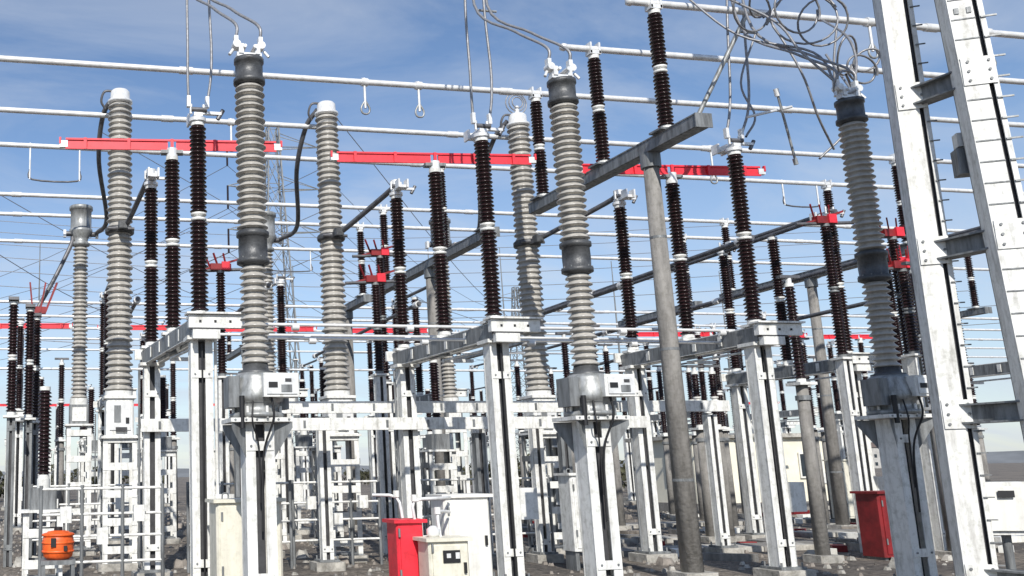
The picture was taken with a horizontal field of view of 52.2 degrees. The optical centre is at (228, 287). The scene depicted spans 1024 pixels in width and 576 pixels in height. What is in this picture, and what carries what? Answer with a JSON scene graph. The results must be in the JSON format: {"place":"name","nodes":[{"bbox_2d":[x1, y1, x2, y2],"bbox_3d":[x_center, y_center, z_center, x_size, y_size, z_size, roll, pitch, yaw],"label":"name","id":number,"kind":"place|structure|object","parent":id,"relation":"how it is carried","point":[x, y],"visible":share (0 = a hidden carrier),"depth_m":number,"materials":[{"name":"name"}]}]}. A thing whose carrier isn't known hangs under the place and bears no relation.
{"place":"outdoors","nodes":[
{"label":"outdoors","id":0,"kind":"place"},
{"bbox_2d":[0,463,1023,575],"bbox_3d":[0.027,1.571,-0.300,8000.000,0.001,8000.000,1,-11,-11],"label":"ground","id":1,"kind":"structure","parent":0,"point":[1001,472],"depth_m":18.05,"materials":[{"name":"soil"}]},
{"bbox_2d":[0,317,72,532],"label":"disconnector switch","id":2,"kind":"object","parent":1,"relation":"on","point":[18,490],"visible":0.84,"depth_m":30.47,"materials":[{"name":"metal"}]},
{"bbox_2d":[3,235,74,566],"bbox_3d":[-4.060,1.996,20.114,0.751,6.971,2.931,-3,-11,12],"label":"earthing switch","id":3,"kind":"object","parent":1,"relation":"on","point":[34,313],"visible":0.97,"depth_m":19.39,"materials":[{"name":"metal"}]},
{"bbox_2d":[21,386,63,575],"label":"equipment support frame","id":4,"kind":"object","parent":1,"relation":"on","point":[43,480],"visible":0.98,"depth_m":14.78,"materials":[{"name":"metal"}]},
{"bbox_2d":[40,527,75,575],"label":"orange plastic drum","id":5,"kind":"object","parent":1,"relation":"on","point":[57,545],"visible":1,"depth_m":11.51,"materials":[{"name":"plastic"}]},
{"bbox_2d":[54,358,68,526],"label":"concrete post with insulator","id":6,"kind":"object","parent":1,"relation":"on","point":[60,448],"visible":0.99,"depth_m":27.26,"materials":[{"name":"concrete"}]},
{"bbox_2d":[63,204,97,555],"bbox_3d":[-3.272,1.928,21.505,0.780,7.680,0.750,1,-11,-11],"label":"voltage transformer","id":7,"kind":"object","parent":1,"relation":"on","point":[80,231],"visible":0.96,"depth_m":21.46,"materials":[{"name":"metal"}]},
{"bbox_2d":[76,387,97,533],"bbox_3d":[-3.981,5.000,28.348,0.750,4.240,0.750,1,-11,-11],"label":"equipment support frame","id":8,"kind":"object","parent":1,"relation":"on","point":[91,398],"visible":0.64,"depth_m":28.26,"materials":[{"name":"metal"}]},
{"bbox_2d":[91,270,136,545],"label":"disconnector switch","id":9,"kind":"object","parent":1,"relation":"on","point":[113,457],"visible":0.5,"depth_m":25.79,"materials":[{"name":"metal"}]},
{"bbox_2d":[96,88,141,571],"bbox_3d":[-2.026,0.582,18.175,0.759,9.030,0.755,1,-11,-11],"label":"current transformer","id":10,"kind":"object","parent":1,"relation":"on","point":[118,398],"visible":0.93,"depth_m":17.96,"materials":[{"name":"ceramic"}]},
{"bbox_2d":[97,320,170,524],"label":"disconnector switch","id":11,"kind":"object","parent":1,"relation":"on","point":[142,338],"visible":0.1,"depth_m":34.15,"materials":[{"name":"metal"}]},
{"bbox_2d":[59,104,281,575],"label":"disconnector switch","id":12,"kind":"object","parent":1,"relation":"on","point":[196,335],"visible":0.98,"depth_m":14.43,"materials":[{"name":"metal"}]},
{"bbox_2d":[186,0,212,108],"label":"dropper conductor","id":13,"kind":"object","parent":12,"relation":"attached to","point":[188,101],"visible":0.98,"depth_m":13.71,"materials":[{"name":"metal"}]},
{"bbox_2d":[140,400,729,431],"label":"steel cross beam","id":14,"kind":"structure","parent":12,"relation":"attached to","point":[319,424],"depth_m":16.81,"materials":[{"name":"white metal"}]},
{"bbox_2d":[160,375,180,543],"bbox_3d":[-1.620,4.236,24.305,0.750,4.140,0.750,1,-11,-11],"label":"equipment support frame","id":15,"kind":"object","parent":1,"relation":"on","point":[167,451],"visible":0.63,"depth_m":24.15,"materials":[{"name":"metal"}]},
{"bbox_2d":[165,356,182,535],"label":"concrete post with insulator","id":16,"kind":"object","parent":1,"relation":"on","point":[173,411],"visible":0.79,"depth_m":27.51,"materials":[{"name":"concrete"}]},
{"bbox_2d":[189,253,241,493],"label":"switch","id":17,"kind":"object","parent":1,"relation":"on","point":[221,268],"visible":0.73,"depth_m":20.17,"materials":[{"name":"red paint"}]},
{"bbox_2d":[205,492,285,575],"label":"control cabinet","id":18,"kind":"object","parent":1,"relation":"on","point":[225,522],"visible":0.58,"depth_m":11.56,"materials":[{"name":"beige metal"}]},
{"bbox_2d":[221,35,299,575],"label":"circuit breaker","id":19,"kind":"object","parent":1,"relation":"on","point":[258,393],"visible":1,"depth_m":10.93,"materials":[{"name":"ceramic"}]},
{"bbox_2d":[226,127,321,492],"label":"lattice transmission tower","id":20,"kind":"structure","parent":1,"relation":"on","point":[267,138],"depth_m":66.02,"materials":[{"name":"metal"}]},
{"bbox_2d":[264,211,289,548],"bbox_3d":[0.922,2.016,22.351,0.780,7.680,0.750,1,-11,-11],"label":"voltage transformer","id":21,"kind":"object","parent":1,"relation":"on","point":[270,217],"visible":0.3,"depth_m":22.41,"materials":[{"name":"metal"}]},
{"bbox_2d":[272,274,308,540],"bbox_3d":[1.229,3.235,26.146,0.870,6.700,3.760,1,-11,-11],"label":"circuit breaker","id":22,"kind":"object","parent":1,"relation":"on","point":[279,281],"visible":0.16,"depth_m":24.56,"materials":[{"name":"metal"}]},
{"bbox_2d":[29,475,554,575],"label":"pipe railing","id":23,"kind":"object","parent":1,"relation":"on","point":[102,535],"visible":0.66,"depth_m":16.90,"materials":[{"name":"metal"}]},
{"bbox_2d":[292,379,317,534],"bbox_3d":[2.100,4.649,27.069,0.750,4.240,0.750,1,-11,-11],"label":"equipment support frame","id":24,"kind":"object","parent":1,"relation":"on","point":[303,439],"visible":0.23,"depth_m":26.86,"materials":[{"name":"metal"}]},
{"bbox_2d":[297,356,323,509],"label":"disconnector switch","id":25,"kind":"object","parent":1,"relation":"on","point":[304,476],"visible":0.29,"depth_m":44.61,"materials":[{"name":"metal"}]},
{"bbox_2d":[0,453,626,497],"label":"distant tree mass","id":26,"kind":"object","parent":1,"relation":"on","point":[364,475],"visible":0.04,"depth_m":96.68,"materials":[{"name":"plant"}]},
{"bbox_2d":[309,367,343,544],"bbox_3d":[2.304,3.936,23.092,0.750,4.140,0.750,1,-11,-11],"label":"equipment support frame","id":27,"kind":"object","parent":1,"relation":"on","point":[336,450],"visible":0.35,"depth_m":22.94,"materials":[{"name":"metal"}]},
{"bbox_2d":[307,100,368,562],"bbox_3d":[2.051,0.668,18.997,0.759,9.030,0.755,1,-11,-11],"label":"current transformer","id":28,"kind":"object","parent":1,"relation":"on","point":[333,307],"visible":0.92,"depth_m":18.91,"materials":[{"name":"ceramic"}]},
{"bbox_2d":[322,222,372,529],"bbox_3d":[3.570,2.698,29.090,0.500,8.740,4.022,1,-11,-11],"label":"busbar support gantry","id":29,"kind":"object","parent":1,"relation":"on","point":[363,298],"visible":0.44,"depth_m":28.33,"materials":[{"name":"metal"}]},
{"bbox_2d":[0,212,901,245],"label":"busbar tube","id":30,"kind":"object","parent":29,"relation":"on","point":[234,221],"visible":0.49,"depth_m":28.61,"materials":[{"name":"metal"}]},
{"bbox_2d":[0,239,988,271],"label":"busbar tube","id":31,"kind":"object","parent":29,"relation":"on","point":[390,251],"visible":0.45,"depth_m":31.56,"materials":[{"name":"metal"}]},
{"bbox_2d":[345,264,395,553],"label":"earthing switch","id":32,"kind":"object","parent":1,"relation":"on","point":[382,436],"visible":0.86,"depth_m":20.10,"materials":[{"name":"red paint"}]},
{"bbox_2d":[352,239,406,517],"bbox_3d":[3.556,2.283,22.113,1.324,6.897,0.300,1,-11,-11],"label":"earthing switch","id":33,"kind":"object","parent":1,"relation":"on","point":[380,254],"visible":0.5,"depth_m":22.23,"materials":[{"name":"red paint"}]},
{"bbox_2d":[352,324,427,516],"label":"disconnector switch","id":34,"kind":"object","parent":1,"relation":"on","point":[372,451],"visible":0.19,"depth_m":35.79,"materials":[{"name":"metal"}]},
{"bbox_2d":[382,518,426,575],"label":"fire hose cabinet","id":35,"kind":"object","parent":1,"relation":"on","point":[403,556],"visible":0.85,"depth_m":11.73,"materials":[{"name":"red metal"}]},
{"bbox_2d":[391,280,468,517],"bbox_3d":[5.443,3.324,26.995,0.870,6.700,3.760,1,-11,-11],"label":"disconnector switch","id":36,"kind":"object","parent":1,"relation":"on","point":[461,392],"visible":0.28,"depth_m":27.26,"materials":[{"name":"metal"}]},
{"bbox_2d":[330,120,543,575],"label":"disconnector switch","id":37,"kind":"object","parent":1,"relation":"on","point":[494,334],"visible":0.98,"depth_m":14.38,"materials":[{"name":"metal"}]},
{"bbox_2d":[161,323,738,346],"bbox_3d":[3.797,0.803,15.253,9.500,0.389,1.940,1,-11,-11],"label":"operating rod","id":38,"kind":"object","parent":37,"relation":"on","point":[422,339],"visible":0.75,"depth_m":14.66,"materials":[{"name":"metal"}]},
{"bbox_2d":[464,0,496,123],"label":"dropper conductor","id":39,"kind":"object","parent":37,"relation":"attached to","point":[472,114],"visible":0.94,"depth_m":14.59,"materials":[{"name":"metal"}]},
{"bbox_2d":[378,130,499,493],"bbox_3d":[4.836,1.499,22.933,0.500,8.740,6.622,1,-11,-11],"label":"busbar support gantry","id":40,"kind":"object","parent":1,"relation":"on","point":[454,251],"visible":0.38,"depth_m":22.94,"materials":[{"name":"metal"}]},
{"bbox_2d":[0,192,965,231],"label":"busbar tube","id":41,"kind":"object","parent":40,"relation":"on","point":[222,202],"visible":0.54,"depth_m":26.64,"materials":[{"name":"metal"}]},
{"bbox_2d":[0,107,1023,183],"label":"busbar tube","id":42,"kind":"object","parent":40,"relation":"on","point":[230,122],"visible":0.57,"depth_m":20.48,"materials":[{"name":"metal"}]},
{"bbox_2d":[94,101,108,235],"bbox_3d":[-2.639,-2.476,20.609,0.334,1.986,3.447,1,-11,-9],"label":"jumper conductor","id":43,"kind":"object","parent":42,"relation":"attached to","point":[100,177],"visible":0.73,"depth_m":20.16,"materials":[{"name":"metal"}]},
{"bbox_2d":[279,108,316,240],"bbox_3d":[1.494,-2.388,21.445,0.380,1.986,3.446,0,-11,-7],"label":"jumper conductor","id":44,"kind":"object","parent":42,"relation":"attached to","point":[296,179],"visible":0.91,"depth_m":20.85,"materials":[{"name":"metal"}]},
{"bbox_2d":[0,142,1023,207],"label":"busbar tube","id":45,"kind":"object","parent":40,"relation":"on","point":[315,159],"visible":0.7,"depth_m":22.73,"materials":[{"name":"metal"}]},
{"bbox_2d":[419,360,458,534],"bbox_3d":[4.331,3.445,20.175,0.750,3.940,0.750,1,-11,-11],"label":"equipment support frame","id":46,"kind":"object","parent":1,"relation":"on","point":[437,441],"visible":0.54,"depth_m":20.06,"materials":[{"name":"metal"}]},
{"bbox_2d":[413,535,472,575],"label":"meter cabinet","id":47,"kind":"object","parent":1,"relation":"on","point":[444,556],"visible":1,"depth_m":11.37,"materials":[{"name":"white metal"}]},
{"bbox_2d":[372,490,450,536],"bbox_3d":[2.354,2.743,11.895,1.046,0.562,0.646,1,-11,-11],"label":"pipework","id":48,"kind":"object","parent":47,"relation":"on","point":[433,531],"visible":0.99,"depth_m":11.89,"materials":[{"name":"metal"}]},
{"bbox_2d":[425,218,470,493],"bbox_3d":[5.225,2.107,23.218,0.780,7.680,0.750,1,-11,-11],"label":"voltage transformer","id":49,"kind":"object","parent":1,"relation":"on","point":[449,381],"visible":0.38,"depth_m":23.05,"materials":[{"name":"ceramic"}]},
{"bbox_2d":[425,493,492,575],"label":"control cabinet","id":50,"kind":"object","parent":1,"relation":"on","point":[468,516],"visible":0.56,"depth_m":12.43,"materials":[{"name":"white metal"}]},
{"bbox_2d":[234,414,743,571],"bbox_3d":[4.714,3.537,17.148,9.540,2.610,0.942,1,-11,-11],"label":"steel beam support","id":51,"kind":"object","parent":1,"relation":"on","point":[327,561],"visible":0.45,"depth_m":17.20,"materials":[{"name":"metal"}]},
{"bbox_2d":[454,308,523,358],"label":"busbar support gantry","id":52,"kind":"object","parent":1,"relation":"on","point":[511,345],"visible":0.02,"depth_m":41.01,"materials":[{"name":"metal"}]},
{"bbox_2d":[0,300,998,319],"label":"busbar tube","id":53,"kind":"object","parent":52,"relation":"on","point":[425,308],"visible":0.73,"depth_m":36.98,"materials":[{"name":"metal"}]},
{"bbox_2d":[0,314,1000,330],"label":"busbar tube","id":54,"kind":"object","parent":52,"relation":"on","point":[353,320],"visible":0.38,"depth_m":40.04,"materials":[{"name":"metal"}]},
{"bbox_2d":[501,287,528,475],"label":"lattice transmission tower","id":55,"kind":"structure","parent":1,"relation":"on","point":[512,297],"depth_m":153.79,"materials":[{"name":"metal"}]},
{"bbox_2d":[0,120,997,362],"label":"overhead line wires","id":56,"kind":"object","parent":55,"relation":"attached to","point":[59,289],"visible":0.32,"depth_m":63.84,"materials":[{"name":"grey metal"}]},
{"bbox_2d":[500,95,565,554],"bbox_3d":[6.163,0.518,19.872,0.759,9.512,0.755,1,-11,-11],"label":"current transformer","id":57,"kind":"object","parent":1,"relation":"on","point":[537,377],"visible":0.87,"depth_m":19.80,"materials":[{"name":"ceramic"}]},
{"bbox_2d":[553,468,581,570],"bbox_3d":[5.769,3.771,16.039,0.580,1.617,0.485,1,-11,-11],"label":"control cabinet","id":58,"kind":"object","parent":1,"relation":"on","point":[570,518],"visible":0.53,"depth_m":15.91,"materials":[{"name":"metal"}]},
{"bbox_2d":[544,58,636,575],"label":"circuit breaker","id":59,"kind":"object","parent":1,"relation":"on","point":[590,427],"visible":1,"depth_m":11.71,"materials":[{"name":"ceramic"}]},
{"bbox_2d":[472,0,571,59],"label":"jumper conductor","id":60,"kind":"object","parent":59,"relation":"attached to","point":[480,15],"visible":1,"depth_m":13.12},
{"bbox_2d":[597,344,633,530],"bbox_3d":[10.330,3.968,26.295,0.450,4.965,0.450,1,-11,-11],"label":"concrete post with insulator","id":61,"kind":"object","parent":1,"relation":"on","point":[619,490],"visible":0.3,"depth_m":26.00,"materials":[{"name":"concrete"}]},
{"bbox_2d":[599,362,635,503],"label":"disconnector switch","id":62,"kind":"object","parent":1,"relation":"on","point":[629,472],"visible":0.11,"depth_m":44.73,"materials":[{"name":"metal"}]},
{"bbox_2d":[528,0,718,575],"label":"busbar support gantry","id":63,"kind":"object","parent":1,"relation":"on","point":[667,133],"visible":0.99,"depth_m":14.70,"materials":[{"name":"metal"}]},
{"bbox_2d":[0,55,1023,127],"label":"busbar tube","id":64,"kind":"object","parent":63,"relation":"on","point":[418,86],"visible":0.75,"depth_m":18.01,"materials":[{"name":"metal"}]},
{"bbox_2d":[559,43,1023,92],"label":"busbar tube","id":65,"kind":"object","parent":63,"relation":"on","point":[687,56],"visible":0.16,"depth_m":17.17,"materials":[{"name":"metal"}]},
{"bbox_2d":[625,0,1023,65],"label":"busbar tube","id":66,"kind":"object","parent":63,"relation":"on","point":[869,22],"visible":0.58,"depth_m":15.58,"materials":[{"name":"metal"}]},
{"bbox_2d":[697,14,798,164],"bbox_3d":[8.191,-3.162,15.449,1.990,2.304,0.567,1,-11,-11],"label":"conductor strut","id":67,"kind":"object","parent":66,"relation":"attached to","point":[719,71],"visible":0.84,"depth_m":15.38,"materials":[{"name":"metal"}]},
{"bbox_2d":[652,365,674,517],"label":"concrete post with insulator","id":68,"kind":"object","parent":1,"relation":"on","point":[664,436],"visible":0.83,"depth_m":31.98,"materials":[{"name":"concrete"}]},
{"bbox_2d":[637,327,724,436],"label":"disconnector switch","id":69,"kind":"object","parent":1,"relation":"on","point":[655,418],"visible":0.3,"depth_m":37.59,"materials":[{"name":"ceramic"}]},
{"bbox_2d":[681,365,703,519],"bbox_3d":[13.565,4.520,28.412,0.450,4.565,0.450,1,-11,-11],"label":"concrete post with insulator","id":70,"kind":"object","parent":1,"relation":"on","point":[695,449],"visible":0.54,"depth_m":28.32,"materials":[{"name":"concrete"}]},
{"bbox_2d":[581,136,816,575],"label":"disconnector switch","id":71,"kind":"object","parent":1,"relation":"on","point":[756,338],"visible":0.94,"depth_m":15.19,"materials":[{"name":"metal"}]},
{"bbox_2d":[723,0,754,138],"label":"dropper conductor","id":72,"kind":"object","parent":71,"relation":"attached to","point":[726,134],"visible":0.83,"depth_m":15.45,"materials":[{"name":"metal"}]},
{"bbox_2d":[684,365,714,542],"bbox_3d":[10.466,3.630,21.608,0.450,3.865,0.450,1,-11,-11],"label":"concrete post with insulator","id":73,"kind":"object","parent":1,"relation":"on","point":[707,510],"visible":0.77,"depth_m":21.50,"materials":[{"name":"concrete"}]},
{"bbox_2d":[423,510,1023,561],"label":"construction debris","id":74,"kind":"object","parent":1,"relation":"on","point":[834,548],"visible":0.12,"depth_m":19.77,"materials":[{"name":"concrete"}]},
{"bbox_2d":[703,365,745,541],"bbox_3d":[10.868,3.628,21.639,0.450,3.865,0.450,1,-11,-11],"label":"concrete post with insulator","id":75,"kind":"object","parent":1,"relation":"on","point":[713,389],"visible":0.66,"depth_m":21.54,"materials":[{"name":"concrete"}]},
{"bbox_2d":[624,433,828,512],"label":"control building","id":76,"kind":"structure","parent":1,"relation":"on","point":[794,456],"depth_m":35.66,"materials":[{"name":"beige paint"}]},
{"bbox_2d":[712,352,745,530],"bbox_3d":[12.787,3.929,25.249,0.450,4.565,0.450,1,-11,-11],"label":"concrete post with insulator","id":77,"kind":"object","parent":1,"relation":"on","point":[728,460],"visible":0.52,"depth_m":25.11,"materials":[{"name":"concrete"}]},
{"bbox_2d":[522,517,1023,556],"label":"cable trench cover","id":78,"kind":"object","parent":1,"relation":"on","point":[762,546],"visible":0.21,"depth_m":21.05,"materials":[{"name":"concrete"}]},
{"bbox_2d":[738,329,829,509],"bbox_3d":[21.154,5.060,37.618,3.532,6.740,2.619,-11,-15,41],"label":"disconnector switch","id":79,"kind":"object","parent":1,"relation":"on","point":[788,413],"visible":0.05,"depth_m":36.99,"materials":[{"name":"metal"}]},
{"bbox_2d":[0,367,873,372],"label":"busbar tube","id":80,"kind":"object","parent":79,"relation":"attached to","point":[315,369],"visible":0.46,"depth_m":34.82,"materials":[{"name":"metal"}]},
{"bbox_2d":[717,206,884,550],"bbox_3d":[11.887,1.966,20.478,0.870,6.700,3.760,1,-11,-11],"label":"disconnector switch","id":81,"kind":"object","parent":1,"relation":"on","point":[735,379],"visible":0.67,"depth_m":21.06,"materials":[{"name":"metal"}]},
{"bbox_2d":[544,235,754,309],"bbox_3d":[8.267,0.602,25.747,0.170,0.362,15.501,1,-11,-11],"label":"tubular conductor","id":82,"kind":"object","parent":81,"relation":"attached to","point":[702,254],"visible":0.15,"depth_m":19.91,"materials":[{"name":"metal"}]},
{"bbox_2d":[546,210,837,314],"bbox_3d":[10.558,0.011,26.593,0.170,0.362,15.001,1,-11,-11],"label":"tubular conductor","id":83,"kind":"object","parent":81,"relation":"attached to","point":[775,233],"visible":0.25,"depth_m":22.16,"materials":[{"name":"metal"}]},
{"bbox_2d":[776,275,844,563],"bbox_3d":[9.925,2.195,16.850,0.450,4.915,0.450,1,-11,-11],"label":"concrete post with insulator","id":84,"kind":"object","parent":1,"relation":"on","point":[822,555],"visible":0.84,"depth_m":16.68,"materials":[{"name":"concrete"}]},
{"bbox_2d":[719,154,907,529],"bbox_3d":[15.127,1.716,25.006,0.500,8.740,6.622,1,-11,-11],"label":"busbar support gantry","id":85,"kind":"object","parent":1,"relation":"on","point":[841,513],"visible":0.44,"depth_m":24.65,"materials":[{"name":"metal"}]},
{"bbox_2d":[800,337,834,523],"bbox_3d":[15.351,3.767,25.704,0.450,4.965,0.450,1,-11,-11],"label":"concrete post with insulator","id":86,"kind":"object","parent":1,"relation":"on","point":[805,357],"visible":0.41,"depth_m":25.55,"materials":[{"name":"concrete"}]},
{"bbox_2d":[795,204,869,552],"bbox_3d":[11.723,1.625,18.619,1.324,6.597,0.300,1,-11,-11],"label":"earthing switch","id":87,"kind":"object","parent":1,"relation":"on","point":[852,430],"visible":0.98,"depth_m":18.57,"materials":[{"name":"red paint"}]},
{"bbox_2d":[822,456,855,521],"bbox_3d":[16.534,5.432,26.244,0.680,1.817,0.585,1,-11,-11],"label":"control cabinet","id":88,"kind":"object","parent":1,"relation":"on","point":[848,487],"visible":0.32,"depth_m":26.03,"materials":[{"name":"grey metal"}]},
{"bbox_2d":[824,334,872,458],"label":"disconnector switch","id":89,"kind":"object","parent":1,"relation":"on","point":[839,421],"visible":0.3,"depth_m":39.87,"materials":[{"name":"metal"}]},
{"bbox_2d":[850,490,893,559],"bbox_3d":[11.311,4.074,16.860,0.720,1.140,0.585,1,-11,-11],"label":"switch cabinet","id":90,"kind":"object","parent":1,"relation":"on","point":[874,526],"visible":0.7,"depth_m":16.71,"materials":[{"name":"red metal"}]},
{"bbox_2d":[831,79,941,575],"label":"circuit breaker","id":91,"kind":"object","parent":1,"relation":"on","point":[895,425],"visible":0.99,"depth_m":12.57,"materials":[{"name":"ceramic"}]},
{"bbox_2d":[689,0,880,159],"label":"slack conductor loops","id":92,"kind":"object","parent":91,"relation":"attached to","point":[768,15],"visible":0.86,"depth_m":14.31,"materials":[{"name":"grey metal"}]},
{"bbox_2d":[731,0,856,80],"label":"jumper conductor","id":93,"kind":"object","parent":91,"relation":"attached to","point":[787,49],"visible":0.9,"depth_m":14.07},
{"bbox_2d":[878,217,908,374],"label":"earthing switch","id":94,"kind":"object","parent":1,"relation":"on","point":[891,236],"visible":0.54,"depth_m":18.90,"materials":[{"name":"brown ceramic"}]},
{"bbox_2d":[886,248,947,550],"bbox_3d":[12.830,2.024,18.146,1.324,5.597,0.300,1,-11,-11],"label":"earthing switch","id":95,"kind":"object","parent":1,"relation":"on","point":[914,367],"visible":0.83,"depth_m":18.03,"materials":[{"name":"red paint"}]},
{"bbox_2d":[901,261,951,558],"bbox_3d":[12.326,2.073,17.097,0.450,5.165,0.450,1,-11,-11],"label":"concrete post with insulator","id":96,"kind":"object","parent":1,"relation":"on","point":[941,553],"visible":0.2,"depth_m":16.94,"materials":[{"name":"concrete"}]},
{"bbox_2d":[896,256,991,326],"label":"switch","id":97,"kind":"object","parent":1,"relation":"on","point":[975,309],"visible":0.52,"depth_m":32.21,"materials":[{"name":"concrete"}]},
{"bbox_2d":[872,0,1023,575],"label":"steel gantry column","id":98,"kind":"structure","parent":1,"relation":"on","point":[983,157],"depth_m":10.97,"materials":[{"name":"metal"}]},
{"bbox_2d":[886,226,1010,383],"bbox_3d":[16.199,2.057,21.347,0.870,6.700,3.760,1,-11,-11],"label":"disconnector switch","id":99,"kind":"object","parent":1,"relation":"on","point":[989,369],"visible":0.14,"depth_m":21.19,"materials":[{"name":"metal"}]},
{"bbox_2d":[985,481,1023,569],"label":"junction box","id":100,"kind":"object","parent":1,"relation":"on","point":[1006,505],"visible":0.8,"depth_m":11.73,"materials":[{"name":"metal"}]},
{"bbox_2d":[0,451,1023,479],"bbox_3d":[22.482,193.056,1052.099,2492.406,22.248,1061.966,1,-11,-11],"label":"hills","id":101,"kind":"structure","parent":0,"point":[1006,457],"depth_m":1213.83,"materials":[{"name":"grey"}]},
{"bbox_2d":[0,0,1023,471],"label":"sky","id":102,"kind":"structure","parent":0,"point":[424,41],"materials":[{"name":"blue"}]},
{"bbox_2d":[546,260,856,348],"bbox_3d":[12.282,0.780,27.577,0.170,0.362,14.501,1,-11,-11],"label":"tubular conductor","id":103,"kind":"object","parent":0,"point":[718,300],"visible":0.34,"depth_m":25.27,"materials":[{"name":"metal"}]},
{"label":"lightning mast","id":104,"kind":"object","parent":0,"visible":0},
{"bbox_2d":[0,337,1004,348],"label":"busbar tube","id":105,"kind":"object","parent":104,"relation":"attached to","point":[234,340],"visible":0.32,"depth_m":48.74,"materials":[{"name":"metal"}]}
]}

